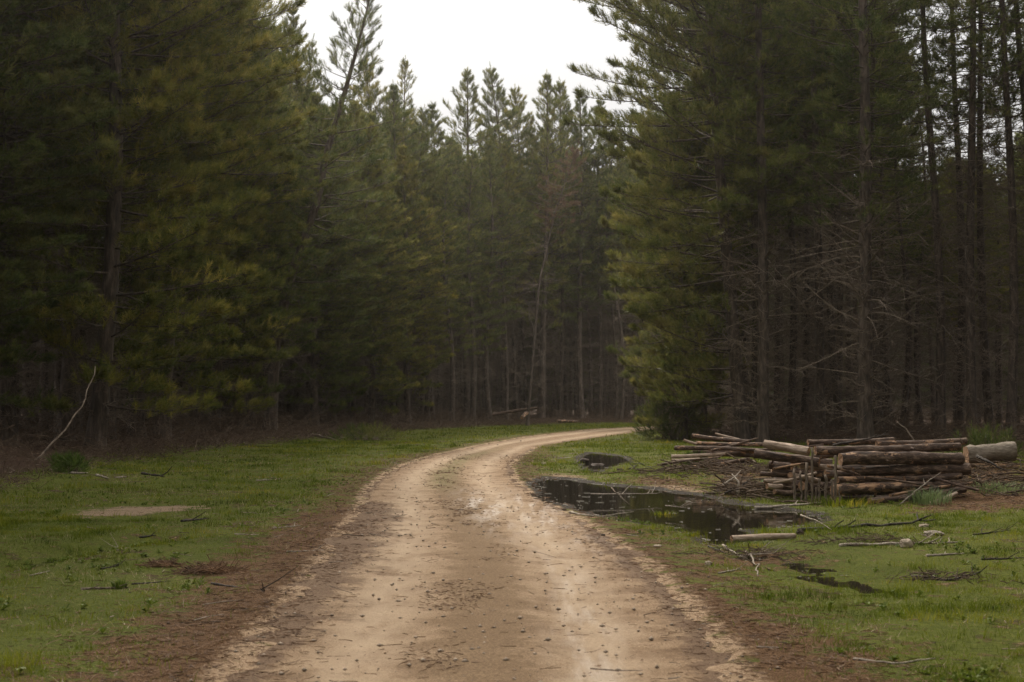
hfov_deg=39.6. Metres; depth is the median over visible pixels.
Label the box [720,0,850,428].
pine tree
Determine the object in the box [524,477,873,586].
flotsam
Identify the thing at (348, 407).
pine tree
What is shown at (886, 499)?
log
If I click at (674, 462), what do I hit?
log
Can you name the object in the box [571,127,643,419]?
pine tree
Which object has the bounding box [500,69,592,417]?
pine tree
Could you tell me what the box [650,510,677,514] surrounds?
grass tussock
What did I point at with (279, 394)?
pine tree
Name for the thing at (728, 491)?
fallen branch
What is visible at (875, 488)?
log
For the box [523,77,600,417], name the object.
pine tree
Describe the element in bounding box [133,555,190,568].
frond heap
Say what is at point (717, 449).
log
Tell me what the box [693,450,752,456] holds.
log
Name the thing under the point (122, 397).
pine tree
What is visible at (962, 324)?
pine tree
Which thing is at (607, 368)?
pine tree
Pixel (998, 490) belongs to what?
grass tussock
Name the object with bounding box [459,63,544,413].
pine tree
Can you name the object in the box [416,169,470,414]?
pine tree
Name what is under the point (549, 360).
pine tree
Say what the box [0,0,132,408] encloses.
pine tree
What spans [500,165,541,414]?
pine tree
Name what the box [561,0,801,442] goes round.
pine tree
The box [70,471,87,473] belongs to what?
fallen branch
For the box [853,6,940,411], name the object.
pine tree
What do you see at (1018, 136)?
pine tree
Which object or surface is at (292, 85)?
pine tree
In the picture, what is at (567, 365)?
pine tree
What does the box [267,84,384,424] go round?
pine tree
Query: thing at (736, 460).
log
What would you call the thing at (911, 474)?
log
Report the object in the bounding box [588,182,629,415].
pine tree
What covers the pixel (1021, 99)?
pine tree
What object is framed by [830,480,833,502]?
stake
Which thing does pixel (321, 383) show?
pine tree
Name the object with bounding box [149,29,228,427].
pine tree
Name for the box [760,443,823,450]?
log
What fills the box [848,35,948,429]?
pine tree
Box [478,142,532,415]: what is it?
pine tree
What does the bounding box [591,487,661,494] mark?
fallen branch
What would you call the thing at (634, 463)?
fallen branch
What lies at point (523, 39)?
sky
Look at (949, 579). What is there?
fallen branch
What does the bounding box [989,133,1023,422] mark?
pine tree
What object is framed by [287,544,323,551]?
fallen branch
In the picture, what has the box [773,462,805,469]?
log
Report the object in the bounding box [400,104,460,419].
pine tree
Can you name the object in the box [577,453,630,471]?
puddle water
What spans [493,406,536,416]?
log
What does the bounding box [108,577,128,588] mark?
weed
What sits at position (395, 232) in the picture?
pine tree
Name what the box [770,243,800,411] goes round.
pine tree
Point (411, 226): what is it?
pine tree
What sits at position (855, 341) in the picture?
pine tree
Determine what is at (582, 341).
pine tree
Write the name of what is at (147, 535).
fallen branch
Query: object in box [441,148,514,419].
pine tree
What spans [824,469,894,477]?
log
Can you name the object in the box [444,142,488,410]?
pine tree
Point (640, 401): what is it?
pine tree
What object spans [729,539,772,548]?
grass tussock
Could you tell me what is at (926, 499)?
grass tussock
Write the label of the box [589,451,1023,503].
bark slivers
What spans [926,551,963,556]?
fallen branch
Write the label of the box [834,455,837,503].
stake
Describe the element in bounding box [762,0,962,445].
pine tree
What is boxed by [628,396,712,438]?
bush
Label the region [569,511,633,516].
fallen branch
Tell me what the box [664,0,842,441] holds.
pine tree
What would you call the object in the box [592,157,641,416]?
pine tree
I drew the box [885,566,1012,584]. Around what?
twig heap
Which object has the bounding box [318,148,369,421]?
pine tree
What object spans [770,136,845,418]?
pine tree
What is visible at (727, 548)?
fallen branch
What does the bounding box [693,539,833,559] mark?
twig heap
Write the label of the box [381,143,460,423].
pine tree
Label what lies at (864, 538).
twig heap
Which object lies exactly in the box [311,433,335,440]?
fallen branch
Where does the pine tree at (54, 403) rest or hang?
on the ground at (860, 561)
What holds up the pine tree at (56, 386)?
on the ground at (860, 561)
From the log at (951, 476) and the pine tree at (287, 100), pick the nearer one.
the log at (951, 476)
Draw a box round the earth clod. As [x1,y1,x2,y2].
[796,529,803,534]
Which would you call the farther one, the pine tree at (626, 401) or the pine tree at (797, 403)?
the pine tree at (626, 401)
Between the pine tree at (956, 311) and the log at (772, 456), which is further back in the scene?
the pine tree at (956, 311)
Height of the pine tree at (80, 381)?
25.988 m
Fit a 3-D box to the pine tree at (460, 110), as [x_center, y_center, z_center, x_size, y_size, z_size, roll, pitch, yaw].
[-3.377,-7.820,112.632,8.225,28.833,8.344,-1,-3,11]
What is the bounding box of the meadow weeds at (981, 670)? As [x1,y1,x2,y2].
[0,453,1023,681]
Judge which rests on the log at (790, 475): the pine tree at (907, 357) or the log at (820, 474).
the log at (820, 474)
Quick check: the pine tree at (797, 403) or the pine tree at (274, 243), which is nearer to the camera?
the pine tree at (274, 243)
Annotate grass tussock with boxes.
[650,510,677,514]
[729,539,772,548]
[808,493,882,507]
[906,485,956,504]
[967,480,1023,494]
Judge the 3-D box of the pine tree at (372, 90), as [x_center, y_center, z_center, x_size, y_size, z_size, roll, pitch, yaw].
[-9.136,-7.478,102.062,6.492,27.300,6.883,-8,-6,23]
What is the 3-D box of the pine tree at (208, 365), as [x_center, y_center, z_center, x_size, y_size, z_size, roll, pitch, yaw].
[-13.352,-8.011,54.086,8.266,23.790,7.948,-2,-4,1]
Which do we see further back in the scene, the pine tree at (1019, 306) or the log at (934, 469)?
the pine tree at (1019, 306)
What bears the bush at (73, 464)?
on the ground at (860, 561)
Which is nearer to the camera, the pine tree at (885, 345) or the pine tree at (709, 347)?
the pine tree at (885, 345)
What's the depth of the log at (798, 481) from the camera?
23.88 m
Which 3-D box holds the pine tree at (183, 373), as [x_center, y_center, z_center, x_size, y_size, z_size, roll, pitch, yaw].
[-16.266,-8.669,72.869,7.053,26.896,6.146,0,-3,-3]
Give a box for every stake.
[792,468,795,502]
[799,471,802,502]
[804,462,807,500]
[810,447,813,501]
[817,479,820,501]
[824,475,827,503]
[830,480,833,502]
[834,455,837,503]
[838,486,840,502]
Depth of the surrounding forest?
140.73 m
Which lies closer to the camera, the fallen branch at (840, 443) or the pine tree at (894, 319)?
the fallen branch at (840, 443)
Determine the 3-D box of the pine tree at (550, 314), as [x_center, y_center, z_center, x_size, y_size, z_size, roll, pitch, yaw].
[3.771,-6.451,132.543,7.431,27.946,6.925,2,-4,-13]
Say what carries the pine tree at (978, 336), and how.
on the ground at (860, 561)
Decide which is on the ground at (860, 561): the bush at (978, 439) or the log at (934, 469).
the bush at (978, 439)
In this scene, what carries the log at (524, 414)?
on the ground at (860, 561)
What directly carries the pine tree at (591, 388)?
on the ground at (860, 561)
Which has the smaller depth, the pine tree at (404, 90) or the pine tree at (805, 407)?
the pine tree at (805, 407)
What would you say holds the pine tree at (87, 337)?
on the ground at (860, 561)
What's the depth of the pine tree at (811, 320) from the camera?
82.34 m
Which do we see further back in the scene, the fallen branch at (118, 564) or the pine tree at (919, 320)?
the pine tree at (919, 320)
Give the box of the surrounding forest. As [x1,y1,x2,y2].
[0,0,1023,423]
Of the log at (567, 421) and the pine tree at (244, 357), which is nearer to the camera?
the pine tree at (244, 357)
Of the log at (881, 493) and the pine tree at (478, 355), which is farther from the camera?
the pine tree at (478, 355)
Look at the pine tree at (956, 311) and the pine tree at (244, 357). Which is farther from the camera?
the pine tree at (244, 357)
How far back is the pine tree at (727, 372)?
86.40 m
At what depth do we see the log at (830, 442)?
24.27 m
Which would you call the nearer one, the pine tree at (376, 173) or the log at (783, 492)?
the log at (783, 492)
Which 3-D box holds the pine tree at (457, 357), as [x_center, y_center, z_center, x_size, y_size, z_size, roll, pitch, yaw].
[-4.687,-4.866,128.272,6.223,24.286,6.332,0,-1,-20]
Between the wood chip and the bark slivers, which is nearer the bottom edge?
the wood chip
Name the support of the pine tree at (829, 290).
on the ground at (860, 561)
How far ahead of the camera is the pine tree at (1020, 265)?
60.51 m
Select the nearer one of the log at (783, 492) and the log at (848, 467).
the log at (783, 492)
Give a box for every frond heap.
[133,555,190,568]
[162,553,269,575]
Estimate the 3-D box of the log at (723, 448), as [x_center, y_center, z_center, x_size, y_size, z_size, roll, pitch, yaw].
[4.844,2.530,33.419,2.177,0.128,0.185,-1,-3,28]
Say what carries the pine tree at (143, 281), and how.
on the ground at (860, 561)
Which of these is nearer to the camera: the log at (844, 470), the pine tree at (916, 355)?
the log at (844, 470)
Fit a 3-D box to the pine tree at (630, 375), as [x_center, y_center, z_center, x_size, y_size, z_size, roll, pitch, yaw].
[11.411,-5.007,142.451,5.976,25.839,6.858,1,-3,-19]
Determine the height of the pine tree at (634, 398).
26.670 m
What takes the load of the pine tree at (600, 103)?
on the ground at (860, 561)
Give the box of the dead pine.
[511,140,587,425]
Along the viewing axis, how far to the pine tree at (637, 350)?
66.12 m
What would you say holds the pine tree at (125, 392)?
on the ground at (860, 561)
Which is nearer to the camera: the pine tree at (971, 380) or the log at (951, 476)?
the log at (951, 476)
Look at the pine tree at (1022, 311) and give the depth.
69.75 m
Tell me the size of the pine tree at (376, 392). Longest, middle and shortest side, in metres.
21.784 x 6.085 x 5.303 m
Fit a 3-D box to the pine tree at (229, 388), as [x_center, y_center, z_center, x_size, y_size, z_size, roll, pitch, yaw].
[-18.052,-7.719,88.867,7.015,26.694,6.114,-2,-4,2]
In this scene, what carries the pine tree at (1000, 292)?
on the ground at (860, 561)
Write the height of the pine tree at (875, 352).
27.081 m
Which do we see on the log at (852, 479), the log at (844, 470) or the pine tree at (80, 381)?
the log at (844, 470)
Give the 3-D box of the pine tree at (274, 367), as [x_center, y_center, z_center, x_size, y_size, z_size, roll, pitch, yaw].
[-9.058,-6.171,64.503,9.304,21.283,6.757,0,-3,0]
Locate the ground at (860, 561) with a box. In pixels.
[0,409,1023,681]
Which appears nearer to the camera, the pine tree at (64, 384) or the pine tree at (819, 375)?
the pine tree at (64, 384)
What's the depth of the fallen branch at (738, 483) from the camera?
23.91 m
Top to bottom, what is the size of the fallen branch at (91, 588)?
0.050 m
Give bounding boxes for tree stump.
[580,458,588,462]
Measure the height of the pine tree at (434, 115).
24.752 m
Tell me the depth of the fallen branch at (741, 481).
23.77 m
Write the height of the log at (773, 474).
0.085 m
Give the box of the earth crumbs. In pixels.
[128,513,907,671]
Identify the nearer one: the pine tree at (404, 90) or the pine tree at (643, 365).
the pine tree at (404, 90)
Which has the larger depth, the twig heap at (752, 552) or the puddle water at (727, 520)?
the puddle water at (727, 520)
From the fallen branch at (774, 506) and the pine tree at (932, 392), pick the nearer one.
the fallen branch at (774, 506)
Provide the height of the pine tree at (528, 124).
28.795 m
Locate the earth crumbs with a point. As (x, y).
(620, 566)
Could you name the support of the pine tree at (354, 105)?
on the ground at (860, 561)
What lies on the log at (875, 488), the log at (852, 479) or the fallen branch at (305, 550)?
the log at (852, 479)
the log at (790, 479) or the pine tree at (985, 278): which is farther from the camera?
the pine tree at (985, 278)
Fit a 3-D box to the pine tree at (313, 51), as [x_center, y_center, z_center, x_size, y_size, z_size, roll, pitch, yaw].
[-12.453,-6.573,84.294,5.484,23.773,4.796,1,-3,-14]
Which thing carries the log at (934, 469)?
on the log at (951, 476)
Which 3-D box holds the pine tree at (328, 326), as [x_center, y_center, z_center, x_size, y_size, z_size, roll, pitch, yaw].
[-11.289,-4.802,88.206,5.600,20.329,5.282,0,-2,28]
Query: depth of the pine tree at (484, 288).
128.73 m
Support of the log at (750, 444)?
on the log at (723, 448)
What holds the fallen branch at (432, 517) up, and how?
on the ground at (860, 561)
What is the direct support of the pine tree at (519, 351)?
on the ground at (860, 561)
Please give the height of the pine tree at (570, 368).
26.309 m
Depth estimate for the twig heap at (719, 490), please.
25.34 m
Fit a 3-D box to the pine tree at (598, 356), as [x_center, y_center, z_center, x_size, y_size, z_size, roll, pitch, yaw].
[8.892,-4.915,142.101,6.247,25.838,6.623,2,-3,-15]
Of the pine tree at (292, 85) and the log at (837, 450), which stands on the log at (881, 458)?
the log at (837, 450)
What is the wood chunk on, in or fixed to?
on the ground at (860, 561)
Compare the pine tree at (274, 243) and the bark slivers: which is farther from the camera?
the pine tree at (274, 243)
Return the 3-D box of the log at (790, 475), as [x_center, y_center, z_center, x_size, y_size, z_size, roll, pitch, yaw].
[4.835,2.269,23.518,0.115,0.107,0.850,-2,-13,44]
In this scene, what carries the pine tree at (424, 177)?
on the ground at (860, 561)
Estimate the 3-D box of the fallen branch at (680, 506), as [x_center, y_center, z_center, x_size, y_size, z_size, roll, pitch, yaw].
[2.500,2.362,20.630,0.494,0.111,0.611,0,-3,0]
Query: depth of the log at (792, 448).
23.29 m
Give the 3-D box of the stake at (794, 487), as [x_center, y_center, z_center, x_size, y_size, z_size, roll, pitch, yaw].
[4.534,2.356,22.829,0.066,0.620,0.072,0,-3,0]
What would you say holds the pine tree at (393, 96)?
on the ground at (860, 561)
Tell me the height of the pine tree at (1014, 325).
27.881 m
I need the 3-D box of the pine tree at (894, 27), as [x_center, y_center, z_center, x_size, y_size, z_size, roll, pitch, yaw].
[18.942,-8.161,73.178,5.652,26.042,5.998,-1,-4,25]
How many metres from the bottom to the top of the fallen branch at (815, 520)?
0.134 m
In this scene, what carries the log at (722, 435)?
on the log at (750, 444)
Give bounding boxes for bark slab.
[923,530,944,535]
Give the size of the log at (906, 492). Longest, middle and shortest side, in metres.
1.829 x 0.077 x 0.067 m
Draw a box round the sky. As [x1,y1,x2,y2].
[259,0,1023,392]
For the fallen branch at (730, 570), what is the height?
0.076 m
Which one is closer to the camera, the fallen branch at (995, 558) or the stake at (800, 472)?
the fallen branch at (995, 558)
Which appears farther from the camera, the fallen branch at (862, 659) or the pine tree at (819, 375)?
the pine tree at (819, 375)
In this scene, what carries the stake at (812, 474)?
on the ground at (860, 561)
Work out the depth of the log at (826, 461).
24.07 m
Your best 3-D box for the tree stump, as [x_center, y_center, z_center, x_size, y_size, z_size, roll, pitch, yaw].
[2.018,3.358,39.696,0.292,0.191,0.221,1,-3,-14]
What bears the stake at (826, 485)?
on the ground at (860, 561)
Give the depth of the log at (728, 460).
33.34 m
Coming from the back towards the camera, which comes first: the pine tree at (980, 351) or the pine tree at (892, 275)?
the pine tree at (980, 351)
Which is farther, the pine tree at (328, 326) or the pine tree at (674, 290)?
the pine tree at (674, 290)
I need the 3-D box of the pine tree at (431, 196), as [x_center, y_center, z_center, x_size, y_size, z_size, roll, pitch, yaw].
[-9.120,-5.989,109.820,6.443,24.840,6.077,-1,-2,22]
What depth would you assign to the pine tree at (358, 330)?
79.16 m
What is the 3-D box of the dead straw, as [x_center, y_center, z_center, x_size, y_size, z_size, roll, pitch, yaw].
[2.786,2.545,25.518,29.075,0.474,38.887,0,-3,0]
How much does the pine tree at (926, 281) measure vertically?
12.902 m
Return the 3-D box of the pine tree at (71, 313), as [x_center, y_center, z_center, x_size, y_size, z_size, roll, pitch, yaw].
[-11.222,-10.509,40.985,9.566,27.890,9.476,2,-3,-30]
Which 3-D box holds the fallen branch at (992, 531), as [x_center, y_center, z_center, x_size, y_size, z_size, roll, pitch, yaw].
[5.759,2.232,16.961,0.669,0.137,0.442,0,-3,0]
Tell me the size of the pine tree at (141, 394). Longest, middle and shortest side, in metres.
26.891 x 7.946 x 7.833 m
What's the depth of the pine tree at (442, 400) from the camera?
118.72 m
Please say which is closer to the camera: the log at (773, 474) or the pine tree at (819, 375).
the log at (773, 474)
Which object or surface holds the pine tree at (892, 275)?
on the ground at (860, 561)
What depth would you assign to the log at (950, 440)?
24.08 m
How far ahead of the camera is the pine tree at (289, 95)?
79.95 m
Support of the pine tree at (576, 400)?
on the ground at (860, 561)
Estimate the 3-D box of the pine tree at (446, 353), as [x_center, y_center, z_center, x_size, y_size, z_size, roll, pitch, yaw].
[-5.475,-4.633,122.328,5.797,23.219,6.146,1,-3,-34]
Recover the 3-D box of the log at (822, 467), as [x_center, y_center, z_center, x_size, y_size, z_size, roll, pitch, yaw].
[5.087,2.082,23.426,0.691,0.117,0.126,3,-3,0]
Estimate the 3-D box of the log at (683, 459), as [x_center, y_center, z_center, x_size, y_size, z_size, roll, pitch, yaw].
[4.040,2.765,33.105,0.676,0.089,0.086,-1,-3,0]
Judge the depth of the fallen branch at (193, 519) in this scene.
18.68 m
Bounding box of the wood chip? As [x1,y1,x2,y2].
[919,524,930,526]
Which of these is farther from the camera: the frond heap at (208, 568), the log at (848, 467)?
the log at (848, 467)
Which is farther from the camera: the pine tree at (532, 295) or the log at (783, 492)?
the pine tree at (532, 295)
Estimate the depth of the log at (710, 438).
34.03 m
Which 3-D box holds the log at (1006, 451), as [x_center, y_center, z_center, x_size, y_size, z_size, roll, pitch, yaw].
[9.657,2.272,28.730,0.985,0.423,0.417,-4,-3,0]
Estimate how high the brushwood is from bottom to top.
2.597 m
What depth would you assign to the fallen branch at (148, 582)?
12.15 m
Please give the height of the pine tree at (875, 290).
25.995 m
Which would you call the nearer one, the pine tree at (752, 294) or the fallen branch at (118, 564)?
the fallen branch at (118, 564)
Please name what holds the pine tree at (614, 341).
on the ground at (860, 561)
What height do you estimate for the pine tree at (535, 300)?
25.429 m
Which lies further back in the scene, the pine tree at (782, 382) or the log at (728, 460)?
the pine tree at (782, 382)
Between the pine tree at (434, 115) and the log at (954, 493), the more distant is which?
the pine tree at (434, 115)
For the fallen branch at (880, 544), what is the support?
on the ground at (860, 561)
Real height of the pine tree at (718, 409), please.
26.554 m
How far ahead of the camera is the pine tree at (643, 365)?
139.26 m
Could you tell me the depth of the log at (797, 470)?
24.09 m
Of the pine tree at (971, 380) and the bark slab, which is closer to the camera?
the bark slab
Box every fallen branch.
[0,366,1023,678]
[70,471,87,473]
[81,584,127,589]
[100,559,125,569]
[132,579,166,584]
[139,531,155,537]
[141,467,171,476]
[180,511,208,521]
[210,565,301,596]
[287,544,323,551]
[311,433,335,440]
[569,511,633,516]
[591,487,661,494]
[619,452,650,468]
[665,501,692,507]
[699,539,785,556]
[707,545,726,552]
[718,563,746,573]
[722,470,740,484]
[724,479,750,493]
[725,460,767,501]
[731,535,794,575]
[732,474,739,493]
[754,500,820,508]
[798,513,935,531]
[800,514,831,529]
[833,430,888,445]
[839,536,961,546]
[853,658,934,663]
[899,472,940,504]
[911,565,987,580]
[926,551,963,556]
[972,521,1017,534]
[976,454,1004,469]
[981,552,1023,559]
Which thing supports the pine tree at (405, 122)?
on the ground at (860, 561)
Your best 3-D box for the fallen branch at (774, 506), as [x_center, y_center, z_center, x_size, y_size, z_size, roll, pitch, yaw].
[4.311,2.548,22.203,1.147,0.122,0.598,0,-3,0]
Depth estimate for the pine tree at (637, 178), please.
122.30 m
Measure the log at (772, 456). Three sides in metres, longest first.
1.093 x 0.230 x 0.179 m
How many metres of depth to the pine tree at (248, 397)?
65.89 m
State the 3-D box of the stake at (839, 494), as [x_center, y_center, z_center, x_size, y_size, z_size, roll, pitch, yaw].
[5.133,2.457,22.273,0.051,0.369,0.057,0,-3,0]
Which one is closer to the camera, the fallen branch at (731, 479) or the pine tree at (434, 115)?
the fallen branch at (731, 479)
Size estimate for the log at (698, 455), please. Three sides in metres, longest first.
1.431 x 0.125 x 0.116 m
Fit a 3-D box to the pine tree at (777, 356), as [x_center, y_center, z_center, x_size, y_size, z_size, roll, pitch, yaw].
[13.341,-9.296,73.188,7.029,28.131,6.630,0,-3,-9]
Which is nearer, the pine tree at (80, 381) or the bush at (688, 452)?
the bush at (688, 452)
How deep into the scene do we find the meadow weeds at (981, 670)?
14.18 m
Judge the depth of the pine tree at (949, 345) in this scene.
86.88 m
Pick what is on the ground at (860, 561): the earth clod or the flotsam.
the earth clod
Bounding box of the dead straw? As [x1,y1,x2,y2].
[0,449,1023,681]
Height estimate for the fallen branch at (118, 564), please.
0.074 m
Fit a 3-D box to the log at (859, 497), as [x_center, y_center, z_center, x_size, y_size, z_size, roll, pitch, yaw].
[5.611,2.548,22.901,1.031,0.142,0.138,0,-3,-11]
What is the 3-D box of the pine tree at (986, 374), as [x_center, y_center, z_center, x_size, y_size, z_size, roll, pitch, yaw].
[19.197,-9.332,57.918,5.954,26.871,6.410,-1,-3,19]
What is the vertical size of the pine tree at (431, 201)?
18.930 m
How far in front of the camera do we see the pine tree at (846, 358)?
75.20 m
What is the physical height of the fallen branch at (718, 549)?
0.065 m
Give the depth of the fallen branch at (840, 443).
23.94 m
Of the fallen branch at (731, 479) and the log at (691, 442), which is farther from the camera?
the log at (691, 442)
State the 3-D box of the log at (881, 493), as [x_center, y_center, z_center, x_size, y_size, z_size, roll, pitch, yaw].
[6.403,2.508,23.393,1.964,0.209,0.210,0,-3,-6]
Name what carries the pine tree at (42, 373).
on the ground at (860, 561)
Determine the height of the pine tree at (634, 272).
15.868 m
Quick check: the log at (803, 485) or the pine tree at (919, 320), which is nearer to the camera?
the log at (803, 485)
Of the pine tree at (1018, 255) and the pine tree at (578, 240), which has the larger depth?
the pine tree at (578, 240)
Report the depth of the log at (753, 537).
16.43 m
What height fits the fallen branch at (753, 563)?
0.281 m
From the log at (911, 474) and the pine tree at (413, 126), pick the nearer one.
the log at (911, 474)
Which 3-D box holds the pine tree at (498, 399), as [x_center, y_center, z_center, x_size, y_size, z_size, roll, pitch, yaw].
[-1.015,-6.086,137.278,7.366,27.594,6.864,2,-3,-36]
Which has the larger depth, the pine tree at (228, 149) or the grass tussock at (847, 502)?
the pine tree at (228, 149)
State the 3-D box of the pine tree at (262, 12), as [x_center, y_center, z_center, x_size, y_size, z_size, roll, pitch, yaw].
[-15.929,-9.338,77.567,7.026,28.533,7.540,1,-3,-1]
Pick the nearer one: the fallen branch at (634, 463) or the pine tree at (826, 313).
the fallen branch at (634, 463)
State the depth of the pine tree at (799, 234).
75.56 m
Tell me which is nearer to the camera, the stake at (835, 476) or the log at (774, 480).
the stake at (835, 476)
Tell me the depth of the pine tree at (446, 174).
99.35 m
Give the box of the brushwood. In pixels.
[0,395,1023,490]
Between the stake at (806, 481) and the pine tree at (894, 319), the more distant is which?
the pine tree at (894, 319)
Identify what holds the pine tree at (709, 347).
on the ground at (860, 561)
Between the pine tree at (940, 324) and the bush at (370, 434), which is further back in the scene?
the bush at (370, 434)
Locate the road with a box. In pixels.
[225,426,732,681]
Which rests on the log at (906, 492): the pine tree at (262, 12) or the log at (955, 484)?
the log at (955, 484)
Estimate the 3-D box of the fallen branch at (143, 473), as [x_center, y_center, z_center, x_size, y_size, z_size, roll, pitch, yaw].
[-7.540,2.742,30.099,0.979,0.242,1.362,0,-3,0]
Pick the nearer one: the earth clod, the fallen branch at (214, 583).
the fallen branch at (214, 583)
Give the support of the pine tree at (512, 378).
on the ground at (860, 561)
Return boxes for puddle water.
[528,478,820,544]
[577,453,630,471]
[738,549,886,595]
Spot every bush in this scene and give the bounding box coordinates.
[44,448,92,473]
[328,421,406,440]
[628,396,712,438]
[682,450,704,469]
[947,420,1023,463]
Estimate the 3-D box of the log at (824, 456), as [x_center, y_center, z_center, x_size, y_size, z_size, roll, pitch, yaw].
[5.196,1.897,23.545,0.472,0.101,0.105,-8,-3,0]
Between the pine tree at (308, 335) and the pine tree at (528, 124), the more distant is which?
the pine tree at (528, 124)
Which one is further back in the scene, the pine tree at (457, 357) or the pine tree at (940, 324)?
the pine tree at (457, 357)
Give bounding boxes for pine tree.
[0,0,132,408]
[0,0,147,445]
[0,0,228,440]
[0,0,289,448]
[17,134,92,430]
[17,189,99,431]
[20,14,160,432]
[25,0,238,438]
[35,252,99,418]
[36,253,100,423]
[50,158,119,426]
[50,234,132,432]
[80,0,264,437]
[83,0,311,438]
[86,189,153,419]
[90,285,125,418]
[106,0,266,432]
[128,0,319,430]
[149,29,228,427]
[163,0,339,431]
[175,297,200,406]
[177,19,282,426]
[183,0,285,421]
[210,36,304,428]
[211,5,294,424]
[224,321,244,417]
[227,84,344,417]
[228,51,294,421]
[229,0,412,429]
[233,63,290,421]
[243,70,303,415]
[267,32,330,410]
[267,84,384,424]
[268,7,333,423]
[268,313,303,415]
[272,91,387,426]
[298,101,400,424]
[304,130,369,421]
[304,304,339,417]
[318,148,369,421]
[319,107,389,419]
[323,99,401,423]
[325,119,431,425]
[335,110,424,419]
[345,57,422,419]
[345,110,435,414]
[360,151,391,413]
[375,79,442,419]
[376,100,432,407]
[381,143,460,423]
[382,111,431,414]
[382,114,440,408]
[383,56,441,413]
[398,162,456,418]
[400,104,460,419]
[400,153,472,420]
[402,101,472,418]
[408,163,481,419]
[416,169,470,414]
[417,163,495,421]
[432,153,471,418]
[435,67,517,417]
[441,138,485,418]
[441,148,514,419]
[443,202,472,408]
[443,204,462,411]
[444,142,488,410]
[444,179,479,413]
[454,140,539,419]
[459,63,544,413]
[462,151,494,414]
[464,143,542,419]
[469,178,508,416]
[470,124,514,412]
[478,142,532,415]
[478,142,537,406]
[481,84,559,417]
[482,146,523,415]
[494,294,527,414]
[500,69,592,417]
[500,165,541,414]
[501,157,540,412]
[509,160,538,414]
[512,140,564,413]
[520,132,576,406]
[522,152,577,415]
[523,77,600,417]
[527,150,570,416]
[537,131,590,417]
[541,89,633,417]
[549,149,586,408]
[550,147,593,415]
[554,166,601,416]
[558,166,612,416]
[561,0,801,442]
[562,99,633,417]
[565,199,602,409]
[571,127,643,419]
[583,176,640,417]
[585,198,626,416]
[586,317,617,414]
[587,175,620,411]
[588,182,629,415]
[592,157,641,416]
[596,0,795,431]
[602,94,757,439]
[603,158,643,416]
[609,164,643,414]
[611,105,687,409]
[611,147,656,414]
[617,305,639,409]
[618,127,662,416]
[641,170,685,405]
[644,4,751,428]
[646,0,818,432]
[650,9,797,412]
[654,23,737,422]
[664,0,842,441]
[682,199,768,418]
[687,9,812,412]
[691,81,787,410]
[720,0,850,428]
[725,9,839,425]
[750,0,891,433]
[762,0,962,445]
[767,0,876,426]
[768,6,851,422]
[768,228,810,422]
[769,0,917,428]
[769,94,800,420]
[770,0,892,428]
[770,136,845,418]
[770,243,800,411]
[778,6,879,426]
[782,120,854,411]
[787,175,858,399]
[810,0,933,430]
[811,21,903,425]
[841,111,922,403]
[842,44,923,427]
[843,0,937,424]
[843,12,889,422]
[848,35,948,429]
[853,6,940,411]
[856,125,927,423]
[867,0,1007,434]
[872,158,950,424]
[882,69,967,427]
[889,186,949,423]
[893,0,1021,430]
[897,188,955,424]
[901,0,1023,433]
[903,179,976,423]
[914,0,1023,430]
[921,167,1008,422]
[925,157,979,421]
[926,168,976,413]
[929,156,995,421]
[933,151,1007,418]
[941,157,1004,423]
[945,0,1023,437]
[960,0,1023,433]
[965,155,1005,421]
[974,160,1023,428]
[975,179,1020,423]
[976,163,1008,414]
[987,133,1023,410]
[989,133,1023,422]
[989,160,1023,417]
[994,132,1023,422]
[996,157,1023,391]
[998,131,1023,399]
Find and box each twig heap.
[681,477,753,495]
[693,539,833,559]
[792,531,919,545]
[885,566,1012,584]
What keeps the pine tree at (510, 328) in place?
on the ground at (860, 561)
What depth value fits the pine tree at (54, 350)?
66.49 m
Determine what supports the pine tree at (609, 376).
on the ground at (860, 561)
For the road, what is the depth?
11.28 m
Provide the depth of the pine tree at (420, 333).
106.33 m
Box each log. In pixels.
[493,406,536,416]
[520,411,528,418]
[557,420,576,422]
[661,456,719,465]
[671,452,725,458]
[671,458,699,461]
[674,445,759,451]
[683,439,696,444]
[690,457,749,468]
[691,434,748,442]
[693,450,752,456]
[696,441,762,446]
[704,458,752,463]
[711,437,757,451]
[715,432,739,438]
[726,450,753,455]
[730,533,795,542]
[753,449,819,469]
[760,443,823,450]
[760,471,788,476]
[762,440,809,455]
[764,479,792,482]
[766,483,782,488]
[768,461,792,469]
[771,467,831,481]
[772,472,816,483]
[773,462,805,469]
[773,489,792,495]
[774,477,833,492]
[787,472,818,483]
[792,454,832,463]
[798,481,809,489]
[800,464,842,469]
[807,437,894,445]
[814,443,961,455]
[814,454,837,458]
[814,469,823,477]
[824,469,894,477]
[827,464,859,475]
[829,495,888,501]
[830,481,962,496]
[837,475,903,482]
[838,451,964,465]
[842,464,898,470]
[842,491,929,495]
[852,463,970,474]
[864,476,934,486]
[867,487,966,503]
[875,438,967,445]
[889,482,972,496]
[895,474,932,475]
[903,473,962,481]
[930,491,957,502]
[931,476,979,491]
[963,441,1017,463]
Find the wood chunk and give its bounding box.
[899,539,912,547]
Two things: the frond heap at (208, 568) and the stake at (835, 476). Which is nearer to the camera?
the frond heap at (208, 568)
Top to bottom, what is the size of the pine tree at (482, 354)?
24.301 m
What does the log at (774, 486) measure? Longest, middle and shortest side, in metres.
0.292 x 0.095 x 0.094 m
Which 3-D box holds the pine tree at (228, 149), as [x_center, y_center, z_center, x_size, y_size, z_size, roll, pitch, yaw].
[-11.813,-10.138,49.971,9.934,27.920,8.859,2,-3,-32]

